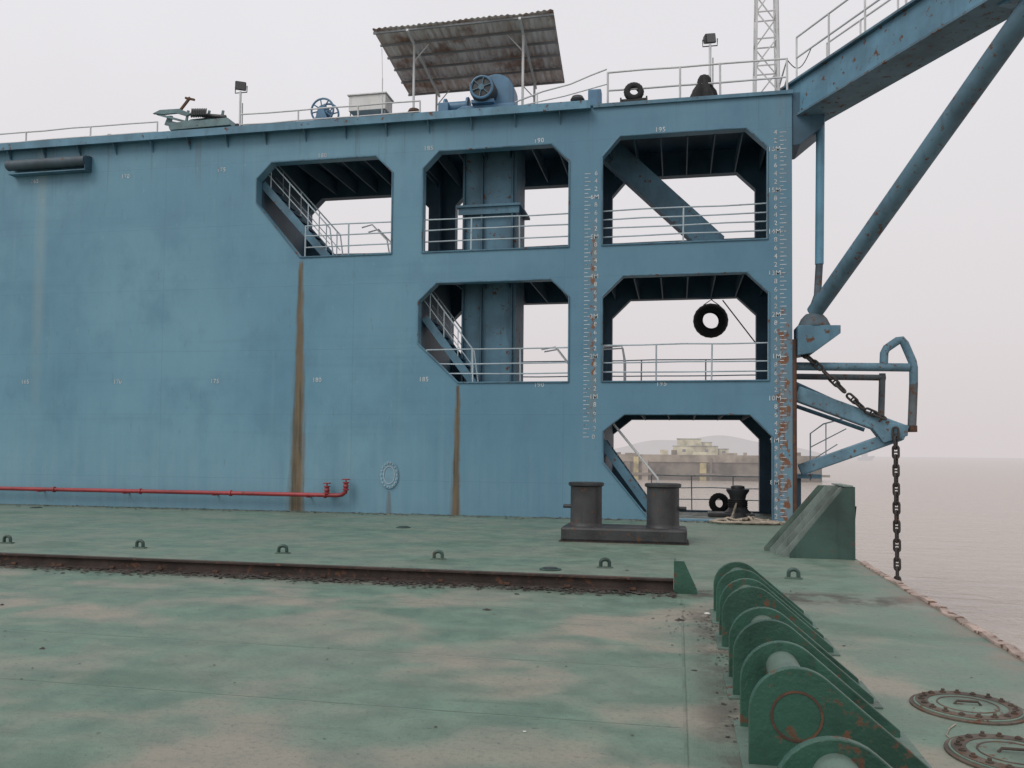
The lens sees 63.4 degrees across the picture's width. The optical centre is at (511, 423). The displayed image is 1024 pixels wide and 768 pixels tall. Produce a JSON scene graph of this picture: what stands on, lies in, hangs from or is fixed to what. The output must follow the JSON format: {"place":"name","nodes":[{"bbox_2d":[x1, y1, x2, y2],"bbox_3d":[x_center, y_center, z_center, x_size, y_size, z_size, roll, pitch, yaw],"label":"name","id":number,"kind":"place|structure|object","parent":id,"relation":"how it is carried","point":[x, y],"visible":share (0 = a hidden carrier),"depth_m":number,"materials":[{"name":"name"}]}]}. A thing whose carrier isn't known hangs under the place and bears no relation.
{"place":"outdoors","nodes":[
{"label":"outdoors","id":0,"kind":"place"},
{"bbox_2d":[0,504,1023,767],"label":"deck","id":1,"kind":"structure","parent":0,"point":[350,670],"depth_m":6.72,"materials":[{"name":"green paint"}]},
{"bbox_2d":[0,535,14,543],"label":"pad eye","id":2,"kind":"object","parent":1,"relation":"on","point":[9,537],"visible":1,"depth_m":13.87,"materials":[{"name":"green metal"}]},
{"bbox_2d":[132,539,146,548],"bbox_3d":[-6.017,1.938,13.396,0.220,0.146,0.080,0,-2,16],"label":"pad eye","id":3,"kind":"object","parent":1,"relation":"on","point":[142,543],"visible":1,"depth_m":13.37,"materials":[{"name":"green metal"}]},
{"bbox_2d":[275,544,289,553],"bbox_3d":[-3.562,1.944,12.873,0.220,0.146,0.080,1,-2,-2],"label":"pad eye","id":4,"kind":"object","parent":1,"relation":"on","point":[282,546],"visible":1,"depth_m":12.85,"materials":[{"name":"green metal"}]},
{"bbox_2d":[0,552,696,593],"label":"deck rail","id":5,"kind":"object","parent":1,"relation":"on","point":[683,582],"visible":0.98,"depth_m":10.33,"materials":[{"name":"metal"}]},
{"bbox_2d":[0,89,796,521],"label":"wing wall","id":6,"kind":"structure","parent":1,"relation":"on","point":[178,311],"depth_m":22.24,"materials":[{"name":"blue metal"}]},
{"bbox_2d":[4,155,91,176],"bbox_3d":[-13.266,-7.379,23.662,2.598,0.440,0.347,0,-2,11],"label":"fender","id":7,"kind":"object","parent":6,"relation":"attached to","point":[85,161],"visible":1,"depth_m":23.55,"materials":[{"name":"rubber"}]},
{"bbox_2d":[0,121,157,143],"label":"guard rail","id":8,"kind":"object","parent":6,"relation":"on","point":[90,127],"visible":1,"depth_m":23.53,"materials":[{"name":"grey metal"}]},
{"bbox_2d":[0,479,349,497],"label":"pipe","id":9,"kind":"object","parent":6,"relation":"attached to","point":[326,494],"visible":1,"depth_m":22.32,"materials":[{"name":"red metal"}]},
{"bbox_2d":[153,97,235,130],"bbox_3d":[-8.793,-8.570,23.021,2.428,0.961,0.742,0,-2,11],"label":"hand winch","id":10,"kind":"object","parent":6,"relation":"on","point":[208,120],"visible":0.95,"depth_m":22.75,"materials":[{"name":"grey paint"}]},
{"bbox_2d":[235,81,247,125],"bbox_3d":[-7.676,-8.827,23.440,0.350,1.695,0.256,1,-2,-16],"label":"floodlight","id":11,"kind":"object","parent":6,"relation":"on","point":[240,85],"visible":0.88,"depth_m":23.37,"materials":[{"name":"white paint"}]},
{"bbox_2d":[263,166,342,255],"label":"stairs","id":12,"kind":"structure","parent":6,"relation":"in","point":[288,210],"depth_m":22.76,"materials":[{"name":"metal"}]},
{"bbox_2d":[310,98,339,119],"bbox_3d":[-5.126,-8.426,22.655,0.696,0.886,0.468,0,-2,11],"label":"cable reel","id":13,"kind":"object","parent":6,"relation":"on","point":[325,113],"visible":0.64,"depth_m":22.50,"materials":[{"name":"blue paint"}]},
{"bbox_2d":[239,100,420,125],"bbox_3d":[-4.903,-8.226,22.081,5.172,0.452,0.051,0,-2,11],"label":"guard rail","id":14,"kind":"object","parent":6,"relation":"on","point":[357,106],"visible":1,"depth_m":22.05,"materials":[{"name":"grey metal"}]},
{"bbox_2d":[304,221,390,255],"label":"guard rail","id":15,"kind":"object","parent":6,"relation":"on","point":[348,245],"visible":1,"depth_m":22.09,"materials":[{"name":"grey metal"}]},
{"bbox_2d":[347,91,393,115],"bbox_3d":[-3.894,-8.472,22.800,1.122,1.012,0.630,0,-2,11],"label":"cabinet","id":16,"kind":"object","parent":6,"relation":"on","point":[365,98],"visible":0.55,"depth_m":22.57,"materials":[{"name":"white metal"}]},
{"bbox_2d":[362,224,390,252],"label":"ladder head rail","id":17,"kind":"object","parent":6,"relation":"on","point":[384,236],"visible":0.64,"depth_m":23.11,"materials":[{"name":"white paint"}]},
{"bbox_2d":[381,65,382,113],"bbox_3d":[-3.526,-9.090,22.471,0.053,2.233,0.028,0,-2,23],"label":"aerial","id":18,"kind":"object","parent":6,"relation":"on","point":[382,91],"visible":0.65,"depth_m":22.45,"materials":[{"name":"white paint"}]},
{"bbox_2d":[408,108,418,112],"bbox_3d":[-2.582,-8.151,21.837,0.352,0.330,0.347,0,-2,11],"label":"deck vent","id":19,"kind":"object","parent":6,"relation":"on","point":[413,109],"visible":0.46,"depth_m":21.70,"materials":[{"name":"metal"}]},
{"bbox_2d":[422,291,480,381],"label":"stairs","id":20,"kind":"structure","parent":6,"relation":"in","point":[437,331],"depth_m":21.71,"materials":[{"name":"metal"}]},
{"bbox_2d":[372,9,564,110],"bbox_3d":[-1.058,-9.220,23.196,4.959,2.591,3.424,0,-2,11],"label":"canopy","id":21,"kind":"object","parent":6,"relation":"on","point":[522,51],"visible":0.95,"depth_m":22.94,"materials":[{"name":"grey metal"}]},
{"bbox_2d":[438,74,517,110],"bbox_3d":[-0.866,-8.555,21.960,2.086,1.177,1.415,0,-2,11],"label":"winch","id":22,"kind":"object","parent":6,"relation":"on","point":[496,90],"visible":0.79,"depth_m":21.54,"materials":[{"name":"blue paint"}]},
{"bbox_2d":[423,213,567,251],"bbox_3d":[-0.431,-4.898,21.308,3.887,0.907,0.047,0,-2,11],"label":"guard rail","id":23,"kind":"object","parent":6,"relation":"on","point":[471,228],"visible":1,"depth_m":21.32,"materials":[{"name":"grey metal"}]},
{"bbox_2d":[426,347,567,381],"bbox_3d":[-0.395,-1.493,21.176,3.777,0.898,0.050,0,-2,11],"label":"guard rail","id":24,"kind":"object","parent":6,"relation":"on","point":[519,363],"visible":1,"depth_m":21.12,"materials":[{"name":"metal"}]},
{"bbox_2d":[335,237,754,254],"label":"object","id":25,"kind":"object","parent":6,"relation":"on","point":[567,245],"visible":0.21,"depth_m":23.95,"materials":[{"name":"blue paint"}]},
{"bbox_2d":[541,346,567,363],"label":"ladder head rail","id":26,"kind":"object","parent":6,"relation":"on","point":[562,355],"visible":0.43,"depth_m":22.03,"materials":[{"name":"white paint"}]},
{"bbox_2d":[515,68,606,104],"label":"guard rail","id":27,"kind":"object","parent":6,"relation":"on","point":[537,101],"visible":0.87,"depth_m":21.17,"materials":[{"name":"grey metal"}]},
{"bbox_2d":[570,95,584,100],"bbox_3d":[1.659,-8.148,20.989,0.368,0.345,0.362,0,-2,11],"label":"deck vent","id":28,"kind":"object","parent":6,"relation":"on","point":[577,97],"visible":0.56,"depth_m":20.85,"materials":[{"name":"metal"}]},
{"bbox_2d":[603,346,625,380],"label":"ladder head rail","id":29,"kind":"object","parent":6,"relation":"on","point":[624,367],"visible":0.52,"depth_m":21.68,"materials":[{"name":"white paint"}]},
{"bbox_2d":[620,96,647,101],"bbox_3d":[3.061,-8.068,20.809,0.680,0.200,0.240,0,-2,11],"label":"mooring roller","id":30,"kind":"object","parent":6,"relation":"on","point":[626,100],"visible":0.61,"depth_m":20.72,"materials":[{"name":"grey metal"}]},
{"bbox_2d":[523,358,755,380],"bbox_3d":[2.818,-1.383,23.876,9.018,0.930,0.049,0,-2,11],"label":"guard rail","id":31,"kind":"object","parent":6,"relation":"on","point":[705,375],"visible":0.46,"depth_m":23.56,"materials":[{"name":"grey metal"}]},
{"bbox_2d":[603,203,766,240],"bbox_3d":[4.212,-4.896,20.381,4.021,0.928,0.049,0,-2,11],"label":"guard rail","id":32,"kind":"object","parent":6,"relation":"on","point":[683,224],"visible":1,"depth_m":20.36,"materials":[{"name":"grey metal"}]},
{"bbox_2d":[602,342,767,380],"bbox_3d":[4.199,-1.505,20.258,4.022,0.947,0.050,0,-2,11],"label":"guard rail","id":33,"kind":"object","parent":6,"relation":"on","point":[656,371],"visible":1,"depth_m":20.29,"materials":[{"name":"metal"}]},
{"bbox_2d":[607,58,787,102],"bbox_3d":[4.844,-8.386,21.994,4.396,0.954,3.056,0,-2,11],"label":"guard rail","id":34,"kind":"object","parent":6,"relation":"on","point":[722,82],"visible":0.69,"depth_m":20.52,"materials":[{"name":"grey metal"}]},
{"bbox_2d":[624,82,643,98],"bbox_3d":[3.062,-8.339,20.818,0.516,0.514,0.202,0,-2,3],"label":"tyre","id":35,"kind":"object","parent":34,"relation":"hanging from","point":[629,95],"visible":0.98,"depth_m":20.75,"materials":[{"name":"black rubber"}]},
{"bbox_2d":[788,49,810,67],"bbox_3d":[6.986,-8.884,20.113,0.584,0.523,0.023,0,-2,10],"label":"guard chain","id":36,"kind":"object","parent":34,"relation":"hanging from","point":[803,63],"visible":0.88,"depth_m":20.09,"materials":[{"name":"metal"}]},
{"bbox_2d":[690,74,717,96],"bbox_3d":[4.710,-8.321,20.573,0.725,0.720,0.744,2,-3,-38],"label":"covered instrument","id":37,"kind":"object","parent":6,"relation":"on","point":[703,87],"visible":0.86,"depth_m":20.39,"materials":[{"name":"grey fabric"}]},
{"bbox_2d":[702,33,717,85],"bbox_3d":[5.008,-8.922,21.014,0.354,1.958,0.247,1,-2,-16],"label":"floodlight","id":38,"kind":"object","parent":6,"relation":"on","point":[709,38],"visible":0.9,"depth_m":20.95,"materials":[{"name":"white paint"}]},
{"bbox_2d":[703,299,754,341],"bbox_3d":[6.149,-3.272,23.403,1.465,2.062,0.178,0,-2,27],"label":"tyre rope","id":39,"kind":"object","parent":6,"relation":"hanging from","point":[734,316],"visible":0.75,"depth_m":23.34,"materials":[{"name":"fabric"}]},
{"bbox_2d":[693,303,727,337],"bbox_3d":[5.665,-2.941,23.620,0.995,0.995,0.321,0,-2,4],"label":"tyre","id":40,"kind":"object","parent":39,"relation":"hanging from","point":[718,311],"visible":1,"depth_m":23.49,"materials":[{"name":"black rubber"}]},
{"bbox_2d":[752,0,779,91],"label":"lattice mast","id":41,"kind":"object","parent":6,"relation":"on","point":[776,47],"visible":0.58,"depth_m":21.67,"materials":[{"name":"white metal"}]},
{"bbox_2d":[797,336,917,474],"bbox_3d":[8.174,-0.401,19.907,2.791,3.297,0.908,0,-2,11],"label":"fairlead frame","id":42,"kind":"object","parent":6,"relation":"attached to","point":[880,429],"visible":0.88,"depth_m":19.56,"materials":[{"name":"blue paint"}]},
{"bbox_2d":[891,426,901,581],"bbox_3d":[8.886,2.697,19.123,0.174,5.289,0.158,1,-2,-1],"label":"chain","id":43,"kind":"object","parent":42,"relation":"hanging from","point":[896,502],"visible":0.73,"depth_m":19.13,"materials":[{"name":"metal"}]},
{"bbox_2d":[780,0,1023,357],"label":"bridge arm","id":44,"kind":"object","parent":6,"relation":"attached to","point":[906,39],"visible":0.92,"depth_m":17.52},
{"bbox_2d":[801,354,886,419],"bbox_3d":[7.748,-0.951,19.488,2.004,1.742,0.164,0,-2,11],"label":"chain","id":45,"kind":"object","parent":44,"relation":"hanging from","point":[837,384],"visible":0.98,"depth_m":19.45,"materials":[{"name":"metal"}]},
{"bbox_2d":[430,550,445,559],"bbox_3d":[-1.098,1.949,12.333,0.220,0.146,0.080,0,-2,3],"label":"pad eye","id":46,"kind":"object","parent":1,"relation":"on","point":[440,552],"visible":1,"depth_m":12.31,"materials":[{"name":"green metal"}]},
{"bbox_2d":[0,505,1015,738],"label":"litter","id":47,"kind":"object","parent":1,"relation":"on","point":[344,580],"visible":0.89,"depth_m":10.19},
{"bbox_2d":[540,567,560,570],"bbox_3d":[0.527,1.988,11.366,0.300,0.029,0.297,0,-2,11],"label":"deck socket","id":48,"kind":"object","parent":1,"relation":"on","point":[550,569],"visible":1,"depth_m":11.28,"materials":[{"name":"green paint"}]},
{"bbox_2d":[597,558,612,567],"bbox_3d":[1.303,1.946,11.600,0.220,0.146,0.080,1,-2,0],"label":"pad eye","id":49,"kind":"object","parent":1,"relation":"on","point":[602,560],"visible":1,"depth_m":11.58,"materials":[{"name":"green metal"}]},
{"bbox_2d":[559,482,688,544],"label":"mooring bitts","id":50,"kind":"object","parent":1,"relation":"on","point":[662,526],"visible":1,"depth_m":14.92,"materials":[{"name":"paint"}]},
{"bbox_2d":[604,423,658,510],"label":"stairs","id":51,"kind":"structure","parent":1,"relation":"on","point":[620,466],"depth_m":20.64,"materials":[{"name":"blue metal"}]},
{"bbox_2d":[651,474,758,509],"bbox_3d":[5.658,1.961,23.391,3.433,1.023,0.044,0,-2,11],"label":"guard rail","id":52,"kind":"object","parent":1,"relation":"on","point":[691,487],"visible":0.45,"depth_m":23.44,"materials":[{"name":"grey metal"}]},
{"bbox_2d":[709,493,727,510],"bbox_3d":[5.692,2.181,22.770,0.574,0.570,0.231,1,-2,-3],"label":"tyre","id":53,"kind":"object","parent":1,"relation":"on","point":[714,498],"visible":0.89,"depth_m":22.70,"materials":[{"name":"black rubber"}]},
{"bbox_2d":[707,485,754,517],"bbox_3d":[5.698,2.004,21.589,1.150,0.810,0.810,0,-2,11],"label":"capstan","id":54,"kind":"object","parent":1,"relation":"on","point":[737,494],"visible":0.98,"depth_m":21.30,"materials":[{"name":"metal"}]},
{"bbox_2d":[709,503,784,524],"bbox_3d":[5.288,2.159,19.947,1.552,0.367,2.408,1,-2,-13],"label":"rope heap","id":55,"kind":"object","parent":1,"relation":"on","point":[746,520],"visible":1,"depth_m":19.11,"materials":[{"name":"beige fabric"}]},
{"bbox_2d":[710,562,818,628],"bbox_3d":[2.439,1.650,8.115,0.950,0.515,0.760,0,-2,11],"label":"hinge bracket","id":56,"kind":"object","parent":1,"relation":"on","point":[726,574],"visible":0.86,"depth_m":7.89,"materials":[{"name":"green metal"}]},
{"bbox_2d":[715,578,839,655],"bbox_3d":[2.223,1.611,7.037,0.950,0.515,0.660,0,-2,11],"label":"hinge bracket","id":57,"kind":"object","parent":1,"relation":"on","point":[738,597],"visible":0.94,"depth_m":6.85,"materials":[{"name":"green metal"}]},
{"bbox_2d":[785,567,802,579],"bbox_3d":[3.655,1.939,10.754,0.220,0.146,0.080,0,-2,18],"label":"pad eye","id":58,"kind":"object","parent":1,"relation":"on","point":[793,569],"visible":1,"depth_m":10.73,"materials":[{"name":"green metal"}]},
{"bbox_2d":[723,607,882,708],"bbox_3d":[1.949,1.560,5.665,0.950,0.515,0.660,0,-2,11],"label":"hinge bracket","id":59,"kind":"object","parent":1,"relation":"on","point":[751,629],"visible":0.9,"depth_m":5.48,"materials":[{"name":"green metal"}]},
{"bbox_2d":[797,473,821,507],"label":"stern platform","id":60,"kind":"structure","parent":1,"relation":"attached to","point":[810,476],"depth_m":20.26,"materials":[{"name":"blue paint"}]},
{"bbox_2d":[810,419,845,479],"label":"guard rail","id":61,"kind":"object","parent":60,"relation":"attached to","point":[825,440],"visible":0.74,"depth_m":20.57,"materials":[{"name":"grey metal"}]},
{"bbox_2d":[764,483,856,559],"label":"green guide block","id":62,"kind":"structure","parent":1,"relation":"on","point":[819,523],"depth_m":12.88,"materials":[{"name":"paint"}]},
{"bbox_2d":[733,640,931,767],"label":"hinge bracket","id":63,"kind":"object","parent":1,"relation":"on","point":[792,695],"visible":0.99,"depth_m":4.24,"materials":[{"name":"green metal"}]},
{"bbox_2d":[777,736,892,767],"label":"hinge bracket","id":64,"kind":"object","parent":1,"relation":"on","point":[829,752],"visible":1,"depth_m":3.17,"materials":[{"name":"green metal"}]},
{"bbox_2d":[860,561,1023,661],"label":"deck edge strip","id":65,"kind":"object","parent":1,"relation":"on","point":[1014,651],"visible":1,"depth_m":8.16,"materials":[{"name":"paint"}]},
{"bbox_2d":[909,688,1023,725],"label":"deck manhole","id":66,"kind":"object","parent":1,"relation":"on","point":[970,707],"visible":1,"depth_m":5.21,"materials":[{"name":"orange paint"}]},
{"bbox_2d":[944,731,1023,767],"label":"deck manhole","id":67,"kind":"object","parent":1,"relation":"on","point":[981,749],"visible":1,"depth_m":4.45,"materials":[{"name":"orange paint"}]},
{"bbox_2d":[0,0,1023,457],"label":"sky","id":68,"kind":"structure","parent":0,"point":[945,275],"materials":[{"name":"white"}]},
{"bbox_2d":[677,438,701,445],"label":"pier building","id":69,"kind":"structure","parent":0,"point":[688,441],"depth_m":162.31,"materials":[{"name":"beige concrete"}]},
{"bbox_2d":[701,442,711,445],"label":"pier building","id":70,"kind":"structure","parent":0,"point":[706,443],"depth_m":162.61,"materials":[{"name":"beige concrete"}]},
{"bbox_2d":[614,435,824,455],"bbox_3d":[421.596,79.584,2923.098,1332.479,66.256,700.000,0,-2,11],"label":"hills","id":71,"kind":"structure","parent":0,"point":[739,446],"depth_m":2540.39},
{"bbox_2d":[637,456,1023,652],"bbox_3d":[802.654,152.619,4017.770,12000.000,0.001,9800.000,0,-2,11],"label":"water","id":72,"kind":"structure","parent":0,"point":[961,537],"depth_m":57.01,"materials":[{"name":"beige liquid"}]},
{"bbox_2d":[616,450,829,481],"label":"pier","id":73,"kind":"structure","parent":72,"relation":"in","point":[703,463],"depth_m":146.34,"materials":[{"name":"concrete"}]},
{"bbox_2d":[672,445,717,454],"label":"pier building","id":74,"kind":"structure","parent":73,"relation":"on","point":[690,450],"depth_m":154.25,"materials":[{"name":"beige concrete"}]},
{"bbox_2d":[718,448,728,454],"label":"pier building","id":75,"kind":"structure","parent":73,"relation":"on","point":[721,451],"depth_m":155.19,"materials":[{"name":"beige concrete"}]},
{"bbox_2d":[857,453,874,460],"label":"ship","id":76,"kind":"object","parent":72,"relation":"on","point":[865,457],"visible":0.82,"depth_m":845.44}
]}

